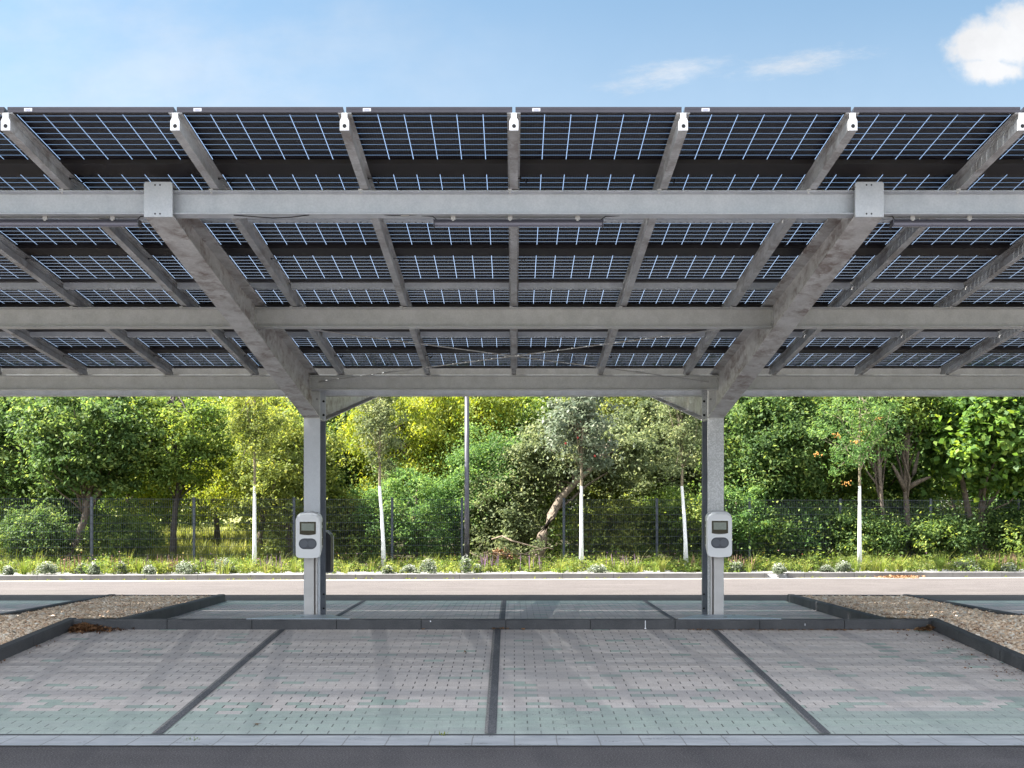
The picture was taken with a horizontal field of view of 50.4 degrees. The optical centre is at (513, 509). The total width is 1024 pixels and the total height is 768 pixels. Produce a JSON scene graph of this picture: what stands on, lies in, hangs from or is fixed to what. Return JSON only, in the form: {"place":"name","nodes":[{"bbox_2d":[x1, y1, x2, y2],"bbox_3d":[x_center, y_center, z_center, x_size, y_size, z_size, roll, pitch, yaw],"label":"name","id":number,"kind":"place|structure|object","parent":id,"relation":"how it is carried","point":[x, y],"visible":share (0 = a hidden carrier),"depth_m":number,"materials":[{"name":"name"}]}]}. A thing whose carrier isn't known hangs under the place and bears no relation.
{"place":"outdoors","nodes":[
{"label":"outdoors","id":0,"kind":"place"},
{"bbox_2d":[0,594,210,644],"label":"gravel","id":1,"kind":"structure","parent":0,"point":[93,609],"depth_m":15.81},
{"bbox_2d":[109,522,334,561],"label":"meadow grass","id":2,"kind":"structure","parent":0,"point":[201,543],"depth_m":33.69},
{"bbox_2d":[0,629,1023,733],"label":"parking pavement","id":3,"kind":"structure","parent":0,"point":[336,681],"depth_m":9.81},
{"bbox_2d":[68,622,134,633],"bbox_3d":[-4.742,1.361,12.410,0.740,0.120,0.386,0,0,0],"label":"dry leaf heap","id":4,"kind":"object","parent":3,"relation":"on","point":[79,627],"visible":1,"depth_m":12.47,"materials":[{"name":"brown plant"}]},
{"bbox_2d":[152,600,829,732],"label":"bay divider lines","id":5,"kind":"object","parent":3,"relation":"on","point":[492,705],"visible":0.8,"depth_m":9.87,"materials":[{"name":"stone"}]},
{"bbox_2d":[74,619,930,629],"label":"kerb","id":6,"kind":"structure","parent":3,"relation":"on","point":[462,624],"depth_m":12.59,"materials":[{"name":"concrete"}]},
{"bbox_2d":[0,734,1023,734],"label":"bitumen seam","id":7,"kind":"object","parent":3,"relation":"on","point":[512,734],"visible":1,"depth_m":8.11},
{"bbox_2d":[1,594,1023,684],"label":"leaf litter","id":8,"kind":"object","parent":3,"relation":"on","point":[692,629],"visible":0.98,"depth_m":12.53,"materials":[{"name":"brown plant"}]},
{"bbox_2d":[0,746,1023,767],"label":"driveway","id":9,"kind":"structure","parent":0,"point":[511,756],"depth_m":7.38,"materials":[{"name":"concrete"}]},
{"bbox_2d":[0,578,1023,600],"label":"road","id":10,"kind":"structure","parent":0,"point":[978,589],"depth_m":22.09,"materials":[{"name":"asphalt"}]},
{"bbox_2d":[0,577,1023,581],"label":"road edge strip","id":11,"kind":"object","parent":10,"relation":"on","point":[513,579],"visible":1,"depth_m":25.17,"materials":[{"name":"concrete"}]},
{"bbox_2d":[29,575,1006,580],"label":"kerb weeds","id":12,"kind":"object","parent":11,"relation":"on","point":[447,578],"visible":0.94,"depth_m":25.14,"materials":[{"name":"green plant"}]},
{"bbox_2d":[0,601,1023,618],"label":"parking pavement","id":13,"kind":"structure","parent":0,"point":[491,609],"depth_m":17.59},
{"bbox_2d":[0,107,1023,614],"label":"solar carport","id":14,"kind":"object","parent":13,"relation":"on","point":[716,267],"visible":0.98,"depth_m":9.32,"materials":[{"name":"metal"}]},
{"bbox_2d":[0,216,143,227],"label":"strip light","id":15,"kind":"object","parent":14,"relation":"attached to","point":[45,221],"visible":0.91,"depth_m":7.75,"materials":[{"name":"grey plastic"}]},
{"bbox_2d":[296,511,322,557],"bbox_3d":[-2.505,0.309,13.340,0.313,0.571,0.250,0,0,0],"label":"charging station","id":16,"kind":"object","parent":14,"relation":"attached to","point":[309,534],"visible":1,"depth_m":13.22,"materials":[{"name":"white plastic"}]},
{"bbox_2d":[304,558,317,614],"bbox_3d":[-2.505,0.905,13.437,0.152,0.830,0.063,0,0,0],"label":"cable duct","id":17,"kind":"object","parent":14,"relation":"attached to","point":[310,586],"visible":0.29,"depth_m":13.40,"materials":[{"name":"beige metal"}]},
{"bbox_2d":[326,530,333,573],"bbox_3d":[-2.490,0.551,14.020,0.310,0.571,0.250,0,0,0],"label":"charging station","id":18,"kind":"object","parent":14,"relation":"attached to","point":[329,552],"visible":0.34,"depth_m":13.89,"materials":[{"name":"black plastic"}]},
{"bbox_2d":[427,216,613,227],"bbox_3d":[0.048,-2.055,7.774,1.410,0.078,0.074,0,0,0],"label":"strip light","id":19,"kind":"object","parent":14,"relation":"attached to","point":[577,221],"visible":1,"depth_m":7.75,"materials":[{"name":"grey plastic"}]},
{"bbox_2d":[710,557,722,614],"bbox_3d":[2.505,0.905,13.437,0.152,0.830,0.063,0,0,0],"label":"cable duct","id":20,"kind":"object","parent":14,"relation":"attached to","point":[716,585],"visible":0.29,"depth_m":13.40,"materials":[{"name":"beige metal"}]},
{"bbox_2d":[704,510,731,556],"bbox_3d":[2.505,0.297,13.340,0.313,0.571,0.250,0,0,0],"label":"charging station","id":21,"kind":"object","parent":14,"relation":"attached to","point":[717,533],"visible":1,"depth_m":13.22,"materials":[{"name":"white plastic"}]},
{"bbox_2d":[886,216,1023,227],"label":"strip light","id":22,"kind":"object","parent":14,"relation":"attached to","point":[912,221],"visible":0.95,"depth_m":7.75,"materials":[{"name":"grey plastic"}]},
{"bbox_2d":[0,510,1023,745],"bbox_3d":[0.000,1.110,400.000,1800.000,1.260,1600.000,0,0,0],"label":"ground","id":23,"kind":"structure","parent":0,"point":[76,557],"depth_m":8.01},
{"bbox_2d":[0,618,76,660],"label":"island kerb","id":24,"kind":"structure","parent":23,"relation":"on","point":[27,641],"depth_m":11.62,"materials":[{"name":"concrete"}]},
{"bbox_2d":[0,490,110,560],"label":"bush","id":25,"kind":"object","parent":23,"relation":"on","point":[68,524],"visible":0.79,"depth_m":30.16,"materials":[{"name":"green plant"}]},
{"bbox_2d":[0,594,114,614],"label":"island kerb","id":26,"kind":"structure","parent":23,"relation":"on","point":[36,608],"depth_m":16.38,"materials":[{"name":"concrete"}]},
{"bbox_2d":[0,397,143,556],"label":"broadleaf tree","id":27,"kind":"object","parent":23,"relation":"on","point":[17,487],"visible":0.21,"depth_m":31.86,"materials":[{"name":"green plant"}]},
{"bbox_2d":[4,397,184,561],"bbox_3d":[-11.649,-1.268,30.237,5.073,5.719,4.247,0,0,0],"label":"young oak","id":28,"kind":"object","parent":23,"relation":"on","point":[87,464],"visible":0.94,"depth_m":29.53,"materials":[{"name":"green plant"}]},
{"bbox_2d":[68,502,169,561],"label":"bush","id":29,"kind":"object","parent":23,"relation":"on","point":[143,538],"visible":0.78,"depth_m":30.65,"materials":[{"name":"green plant"}]},
{"bbox_2d":[49,397,231,530],"bbox_3d":[-13.524,-2.185,38.136,7.083,6.886,6.201,0,0,-24],"label":"broadleaf tree","id":30,"kind":"object","parent":23,"relation":"on","point":[129,506],"visible":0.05,"depth_m":37.57,"materials":[{"name":"green plant"}]},
{"bbox_2d":[0,507,340,561],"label":"undergrowth","id":31,"kind":"object","parent":23,"relation":"on","point":[51,556],"visible":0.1,"depth_m":30.44,"materials":[{"name":"green plant"}]},
{"bbox_2d":[117,594,224,618],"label":"island kerb","id":32,"kind":"structure","parent":23,"relation":"on","point":[176,609],"depth_m":16.59,"materials":[{"name":"concrete"}]},
{"bbox_2d":[109,397,233,528],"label":"broadleaf tree","id":33,"kind":"object","parent":23,"relation":"on","point":[178,519],"visible":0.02,"depth_m":46.66,"materials":[{"name":"green plant"}]},
{"bbox_2d":[115,397,244,560],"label":"slender tree","id":34,"kind":"object","parent":23,"relation":"on","point":[192,443],"visible":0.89,"depth_m":30.42,"materials":[{"name":"green plant"}]},
{"bbox_2d":[113,397,302,543],"bbox_3d":[-10.267,-2.029,36.909,8.356,6.648,6.257,0,0,-20],"label":"broadleaf tree","id":35,"kind":"object","parent":23,"relation":"on","point":[200,511],"visible":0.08,"depth_m":36.54,"materials":[{"name":"green plant"}]},
{"bbox_2d":[190,405,301,549],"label":"broadleaf tree","id":36,"kind":"object","parent":23,"relation":"on","point":[218,493],"visible":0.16,"depth_m":33.03,"materials":[{"name":"green plant"}]},
{"bbox_2d":[196,397,303,533],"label":"broadleaf tree","id":37,"kind":"object","parent":23,"relation":"on","point":[241,521],"visible":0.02,"depth_m":41.23,"materials":[{"name":"green plant"}]},
{"bbox_2d":[203,397,362,561],"bbox_3d":[-6.475,-0.746,30.438,4.441,5.301,4.155,0,0,0],"label":"broadleaf tree","id":38,"kind":"object","parent":23,"relation":"on","point":[292,463],"visible":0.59,"depth_m":30.04,"materials":[{"name":"green plant"}]},
{"bbox_2d":[248,615,348,618],"bbox_3d":[-2.500,1.283,12.972,1.200,0.030,0.737,0,0,0],"label":"cover plate","id":39,"kind":"object","parent":23,"relation":"in","point":[305,617],"visible":0.95,"depth_m":12.78,"materials":[{"name":"metal"}]},
{"bbox_2d":[282,398,418,550],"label":"broadleaf tree","id":40,"kind":"object","parent":23,"relation":"on","point":[343,455],"visible":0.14,"depth_m":33.90,"materials":[{"name":"green plant"}]},
{"bbox_2d":[326,477,390,560],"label":"bush","id":41,"kind":"object","parent":23,"relation":"on","point":[355,529],"visible":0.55,"depth_m":31.00,"materials":[{"name":"green plant"}]},
{"bbox_2d":[0,572,766,581],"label":"roadside kerb","id":42,"kind":"structure","parent":23,"relation":"on","point":[367,577],"depth_m":25.18,"materials":[{"name":"concrete"}]},
{"bbox_2d":[32,397,978,526],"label":"woodland","id":43,"kind":"object","parent":23,"relation":"on","point":[224,524],"depth_m":54.07,"materials":[{"name":"green plant"}]},
{"bbox_2d":[0,735,1023,744],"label":"gutter strip","id":44,"kind":"object","parent":23,"relation":"on","point":[517,740],"visible":1,"depth_m":7.88,"materials":[{"name":"concrete"}]},
{"bbox_2d":[1,560,1023,577],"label":"planting bed","id":45,"kind":"object","parent":23,"relation":"on","point":[770,574],"visible":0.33,"depth_m":26.05,"materials":[{"name":"plant"}]},
{"bbox_2d":[15,557,33,574],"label":"grass tuft","id":46,"kind":"object","parent":45,"relation":"on","point":[23,570],"visible":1,"depth_m":25.15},
{"bbox_2d":[30,561,59,574],"bbox_3d":[-10.845,1.418,25.202,0.459,0.425,0.562,0,0,29],"label":"white flower cushion","id":47,"kind":"object","parent":45,"relation":"on","point":[49,567],"visible":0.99,"depth_m":25.19,"materials":[{"name":"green plant"}]},
{"bbox_2d":[57,557,88,573],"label":"flower spike clump","id":48,"kind":"object","parent":45,"relation":"on","point":[71,567],"visible":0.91,"depth_m":25.47,"materials":[{"name":"green plant"}]},
{"bbox_2d":[85,562,100,574],"bbox_3d":[-9.740,1.384,25.203,0.348,0.359,0.255,0,0,21],"label":"white flower cushion","id":49,"kind":"object","parent":45,"relation":"on","point":[93,568],"visible":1,"depth_m":25.16,"materials":[{"name":"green plant"}]},
{"bbox_2d":[141,564,156,574],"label":"white flower cushion","id":50,"kind":"object","parent":45,"relation":"on","point":[148,570],"visible":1,"depth_m":25.10,"materials":[{"name":"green plant"}]},
{"bbox_2d":[175,561,197,573],"bbox_3d":[-7.671,1.383,25.433,0.555,0.402,0.640,0,0,0],"label":"white flower cushion","id":51,"kind":"object","parent":45,"relation":"on","point":[180,567],"visible":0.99,"depth_m":25.33,"materials":[{"name":"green plant"}]},
{"bbox_2d":[0,497,462,567],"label":"fence","id":52,"kind":"object","parent":45,"relation":"on","point":[91,547],"visible":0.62,"depth_m":27.03,"materials":[{"name":"metal"}]},
{"bbox_2d":[214,397,289,567],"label":"young tree","id":53,"kind":"object","parent":45,"relation":"on","point":[254,432],"visible":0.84,"depth_m":26.78,"materials":[{"name":"green plant"}]},
{"bbox_2d":[260,555,287,573],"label":"flower spike clump","id":54,"kind":"object","parent":45,"relation":"on","point":[272,568],"visible":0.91,"depth_m":25.76,"materials":[{"name":"green plant"}]},
{"bbox_2d":[348,397,417,566],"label":"young tree","id":55,"kind":"object","parent":45,"relation":"on","point":[382,410],"visible":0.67,"depth_m":26.86,"materials":[{"name":"green plant"}]},
{"bbox_2d":[326,449,482,560],"bbox_3d":[-2.765,0.078,30.783,4.686,3.589,4.633,0,0,-34],"label":"bush","id":56,"kind":"object","parent":45,"relation":"on","point":[427,510],"visible":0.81,"depth_m":29.91,"materials":[{"name":"green plant"}]},
{"bbox_2d":[416,559,436,573],"bbox_3d":[-2.002,1.361,25.564,0.538,0.436,0.398,0,0,34],"label":"white flower cushion","id":57,"kind":"object","parent":45,"relation":"on","point":[430,566],"visible":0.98,"depth_m":25.50,"materials":[{"name":"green plant"}]},
{"bbox_2d":[459,555,473,572],"bbox_3d":[-1.148,1.312,25.787,0.412,0.505,0.402,0,0,0],"label":"white flower cushion","id":58,"kind":"object","parent":45,"relation":"on","point":[464,560],"visible":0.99,"depth_m":25.75,"materials":[{"name":"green plant"}]},
{"bbox_2d":[464,397,469,558],"bbox_3d":[-1.183,-0.885,27.200,0.320,4.830,0.600,0,0,0],"label":"lamp post","id":59,"kind":"object","parent":45,"relation":"on","point":[466,509],"visible":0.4,"depth_m":27.35,"materials":[{"name":"grey metal"}]},
{"bbox_2d":[422,408,555,554],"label":"broadleaf tree","id":60,"kind":"object","parent":45,"relation":"on","point":[480,452],"visible":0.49,"depth_m":30.40,"materials":[{"name":"green plant"}]},
{"bbox_2d":[479,554,503,572],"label":"flower spike clump","id":61,"kind":"object","parent":45,"relation":"on","point":[487,568],"visible":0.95,"depth_m":26.04,"materials":[{"name":"green plant"}]},
{"bbox_2d":[454,459,556,555],"bbox_3d":[-0.263,0.034,30.152,3.199,3.196,3.203,0,0,36],"label":"bush","id":62,"kind":"object","parent":45,"relation":"on","point":[515,513],"visible":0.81,"depth_m":29.75,"materials":[{"name":"green plant"}]},
{"bbox_2d":[463,523,552,568],"bbox_3d":[-0.297,1.042,27.929,2.827,1.559,2.262,0,0,0],"label":"garden waste heap","id":63,"kind":"object","parent":45,"relation":"on","point":[507,548],"visible":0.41,"depth_m":27.76,"materials":[{"name":"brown plant"}]},
{"bbox_2d":[3,550,1016,574],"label":"bloom stems","id":64,"kind":"object","parent":45,"relation":"on","point":[453,561],"visible":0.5,"depth_m":26.09,"materials":[{"name":"purple plant"}]},
{"bbox_2d":[0,545,1023,573],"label":"ground cover","id":65,"kind":"object","parent":45,"relation":"on","point":[674,565],"visible":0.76,"depth_m":26.41,"materials":[{"name":"green plant"}]},
{"bbox_2d":[520,556,554,572],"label":"flower spike clump","id":66,"kind":"object","parent":45,"relation":"on","point":[539,566],"visible":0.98,"depth_m":26.09,"materials":[{"name":"green plant"}]},
{"bbox_2d":[487,403,670,563],"bbox_3d":[1.838,-0.713,30.324,5.152,4.586,3.671,0,0,0],"label":"leaning tree","id":67,"kind":"object","parent":45,"relation":"on","point":[551,476],"visible":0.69,"depth_m":29.73,"materials":[{"name":"green plant"}]},
{"bbox_2d":[525,397,634,570],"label":"young apple tree","id":68,"kind":"object","parent":45,"relation":"on","point":[581,419],"visible":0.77,"depth_m":26.78,"materials":[{"name":"green plant"}]},
{"bbox_2d":[586,564,606,572],"bbox_3d":[2.032,1.436,25.863,0.615,0.290,0.445,0,0,-45],"label":"white flower cushion","id":69,"kind":"object","parent":45,"relation":"on","point":[598,568],"visible":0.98,"depth_m":25.78,"materials":[{"name":"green plant"}]},
{"bbox_2d":[646,400,701,565],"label":"young tree","id":70,"kind":"object","parent":45,"relation":"on","point":[679,435],"visible":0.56,"depth_m":26.86,"materials":[{"name":"green plant"}]},
{"bbox_2d":[689,463,792,559],"bbox_3d":[6.221,0.226,30.382,2.970,3.118,3.251,0,0,0],"label":"bush","id":71,"kind":"object","parent":45,"relation":"on","point":[737,524],"visible":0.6,"depth_m":29.92,"materials":[{"name":"green plant"}]},
{"bbox_2d":[772,563,786,573],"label":"white flower cushion","id":72,"kind":"object","parent":45,"relation":"on","point":[779,569],"visible":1,"depth_m":25.66,"materials":[{"name":"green plant"}]},
{"bbox_2d":[563,498,1023,562],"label":"fence","id":73,"kind":"object","parent":45,"relation":"on","point":[749,506],"visible":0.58,"depth_m":29.96,"materials":[{"name":"metal"}]},
{"bbox_2d":[834,560,852,571],"bbox_3d":[7.933,1.396,26.108,0.490,0.334,0.346,0,0,0],"label":"white flower cushion","id":74,"kind":"object","parent":45,"relation":"on","point":[840,567],"visible":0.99,"depth_m":26.05,"materials":[{"name":"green plant"}]},
{"bbox_2d":[792,483,919,560],"bbox_3d":[9.478,0.550,30.808,3.483,2.582,3.337,0,0,0],"label":"bush","id":75,"kind":"object","parent":45,"relation":"on","point":[871,527],"visible":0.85,"depth_m":30.21,"materials":[{"name":"green plant"}]},
{"bbox_2d":[795,397,918,570],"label":"young rowan","id":76,"kind":"object","parent":45,"relation":"on","point":[858,458],"visible":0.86,"depth_m":26.85,"materials":[{"name":"green plant"}]},
{"bbox_2d":[952,557,980,571],"bbox_3d":[11.102,1.361,26.705,0.723,0.396,0.500,0,0,29],"label":"white flower cushion","id":77,"kind":"object","parent":45,"relation":"on","point":[973,564],"visible":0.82,"depth_m":26.63,"materials":[{"name":"green plant"}]},
{"bbox_2d":[557,481,672,560],"bbox_3d":[2.975,0.517,31.175,3.874,2.785,3.525,0,0,20],"label":"bush","id":78,"kind":"object","parent":23,"relation":"on","point":[599,521],"visible":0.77,"depth_m":30.56,"materials":[{"name":"green plant"}]},
{"bbox_2d":[625,474,754,558],"bbox_3d":[4.929,0.367,30.828,3.829,2.872,4.108,0,0,0],"label":"bush","id":79,"kind":"object","parent":23,"relation":"on","point":[690,506],"visible":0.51,"depth_m":30.45,"materials":[{"name":"green plant"}]},
{"bbox_2d":[679,615,779,618],"bbox_3d":[2.500,1.283,12.972,1.200,0.030,0.737,0,0,0],"label":"cover plate","id":80,"kind":"object","parent":23,"relation":"in","point":[722,617],"visible":0.95,"depth_m":12.78,"materials":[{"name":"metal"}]},
{"bbox_2d":[735,503,816,559],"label":"bush","id":81,"kind":"object","parent":23,"relation":"on","point":[779,544],"visible":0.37,"depth_m":30.21,"materials":[{"name":"green plant"}]},
{"bbox_2d":[754,494,849,559],"bbox_3d":[8.156,0.672,31.295,3.860,2.668,3.856,0,0,0],"label":"bush","id":82,"kind":"object","parent":23,"relation":"on","point":[811,541],"visible":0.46,"depth_m":30.65,"materials":[{"name":"green plant"}]},
{"bbox_2d":[787,594,889,618],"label":"island kerb","id":83,"kind":"structure","parent":23,"relation":"on","point":[831,609],"depth_m":16.59,"materials":[{"name":"concrete"}]},
{"bbox_2d":[815,397,931,559],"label":"slender tree","id":84,"kind":"object","parent":23,"relation":"on","point":[879,474],"visible":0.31,"depth_m":30.84,"materials":[{"name":"green plant"}]},
{"bbox_2d":[826,397,960,559],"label":"slender tree","id":85,"kind":"object","parent":23,"relation":"on","point":[907,485],"visible":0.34,"depth_m":31.05,"materials":[{"name":"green plant"}]},
{"bbox_2d":[787,572,1023,578],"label":"roadside kerb","id":86,"kind":"structure","parent":23,"relation":"on","point":[871,575],"depth_m":25.88,"materials":[{"name":"concrete"}]},
{"bbox_2d":[871,495,1002,559],"bbox_3d":[12.032,0.741,31.027,3.537,2.443,3.569,0,0,32],"label":"bush","id":87,"kind":"object","parent":23,"relation":"on","point":[960,543],"visible":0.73,"depth_m":30.61,"materials":[{"name":"green plant"}]},
{"bbox_2d":[898,397,1023,558],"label":"maple tree","id":88,"kind":"object","parent":23,"relation":"on","point":[977,443],"visible":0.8,"depth_m":30.45,"materials":[{"name":"green plant"}]},
{"bbox_2d":[903,594,1022,614],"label":"island kerb","id":89,"kind":"structure","parent":23,"relation":"on","point":[977,607],"depth_m":16.43,"materials":[{"name":"concrete"}]},
{"bbox_2d":[928,618,1023,671],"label":"island kerb","id":90,"kind":"structure","parent":23,"relation":"on","point":[1010,657],"depth_m":11.29,"materials":[{"name":"concrete"}]},
{"bbox_2d":[952,478,1023,517],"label":"broadleaf tree","id":91,"kind":"object","parent":23,"relation":"on","point":[1011,496],"visible":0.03,"depth_m":33.52,"materials":[{"name":"green plant"}]},
{"bbox_2d":[967,489,1023,559],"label":"bush","id":92,"kind":"object","parent":23,"relation":"on","point":[1001,519],"visible":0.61,"depth_m":31.05,"materials":[{"name":"green plant"}]},
{"bbox_2d":[0,0,1023,509],"label":"sky","id":93,"kind":"structure","parent":0,"point":[54,53],"materials":[{"name":"blue"}]},
{"bbox_2d":[342,525,1021,559],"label":"woodland floor","id":94,"kind":"structure","parent":0,"point":[575,553],"depth_m":33.60,"materials":[{"name":"plant"}]},
{"bbox_2d":[327,397,490,554],"bbox_3d":[-3.284,-1.643,33.553,5.830,6.111,5.904,0,0,0],"label":"broadleaf tree","id":95,"kind":"object","parent":94,"relation":"on","point":[438,414],"visible":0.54,"depth_m":32.41,"materials":[{"name":"green plant"}]},
{"bbox_2d":[409,397,531,550],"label":"broadleaf tree","id":96,"kind":"object","parent":94,"relation":"on","point":[500,405],"visible":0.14,"depth_m":33.81,"materials":[{"name":"green plant"}]},
{"bbox_2d":[454,397,576,545],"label":"broadleaf tree","id":97,"kind":"object","parent":94,"relation":"on","point":[534,403],"visible":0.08,"depth_m":35.00,"materials":[{"name":"green plant"}]},
{"bbox_2d":[518,397,662,538],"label":"broadleaf tree","id":98,"kind":"object","parent":94,"relation":"on","point":[571,511],"visible":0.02,"depth_m":41.04,"materials":[{"name":"green plant"}]},
{"bbox_2d":[512,397,687,531],"bbox_3d":[2.934,-1.996,34.977,6.245,6.723,5.776,0,0,0],"label":"broadleaf tree","id":99,"kind":"object","parent":94,"relation":"on","point":[612,400],"visible":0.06,"depth_m":34.15,"materials":[{"name":"green plant"}]},
{"bbox_2d":[602,397,737,555],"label":"broadleaf tree","id":100,"kind":"object","parent":94,"relation":"on","point":[643,414],"visible":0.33,"depth_m":32.20,"materials":[{"name":"green plant"}]},
{"bbox_2d":[326,495,1023,562],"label":"undergrowth","id":101,"kind":"object","parent":94,"relation":"on","point":[559,544],"visible":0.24,"depth_m":30.22,"materials":[{"name":"green plant"}]},
{"bbox_2d":[694,397,864,555],"bbox_3d":[7.375,-1.652,31.891,5.092,6.224,5.300,0,0,0],"label":"broadleaf tree","id":102,"kind":"object","parent":94,"relation":"on","point":[780,451],"visible":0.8,"depth_m":30.91,"materials":[{"name":"green plant"}]},
{"bbox_2d":[773,397,911,553],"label":"broadleaf tree","id":103,"kind":"object","parent":94,"relation":"on","point":[852,489],"visible":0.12,"depth_m":33.13,"materials":[{"name":"green plant"}]},
{"bbox_2d":[795,410,956,521],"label":"broadleaf tree","id":104,"kind":"object","parent":94,"relation":"on","point":[937,496],"depth_m":41.46,"materials":[{"name":"green plant"}]},
{"bbox_2d":[814,429,986,521],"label":"broadleaf tree","id":105,"kind":"object","parent":94,"relation":"on","point":[891,487],"visible":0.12,"depth_m":36.03,"materials":[{"name":"green plant"}]},
{"bbox_2d":[892,455,990,519],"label":"broadleaf tree","id":106,"kind":"object","parent":94,"relation":"on","point":[949,505],"visible":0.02,"depth_m":44.07,"materials":[{"name":"green plant"}]},
{"bbox_2d":[803,595,1023,653],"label":"gravel","id":107,"kind":"structure","parent":0,"point":[995,626],"depth_m":15.39,"materials":[{"name":"gravel"}]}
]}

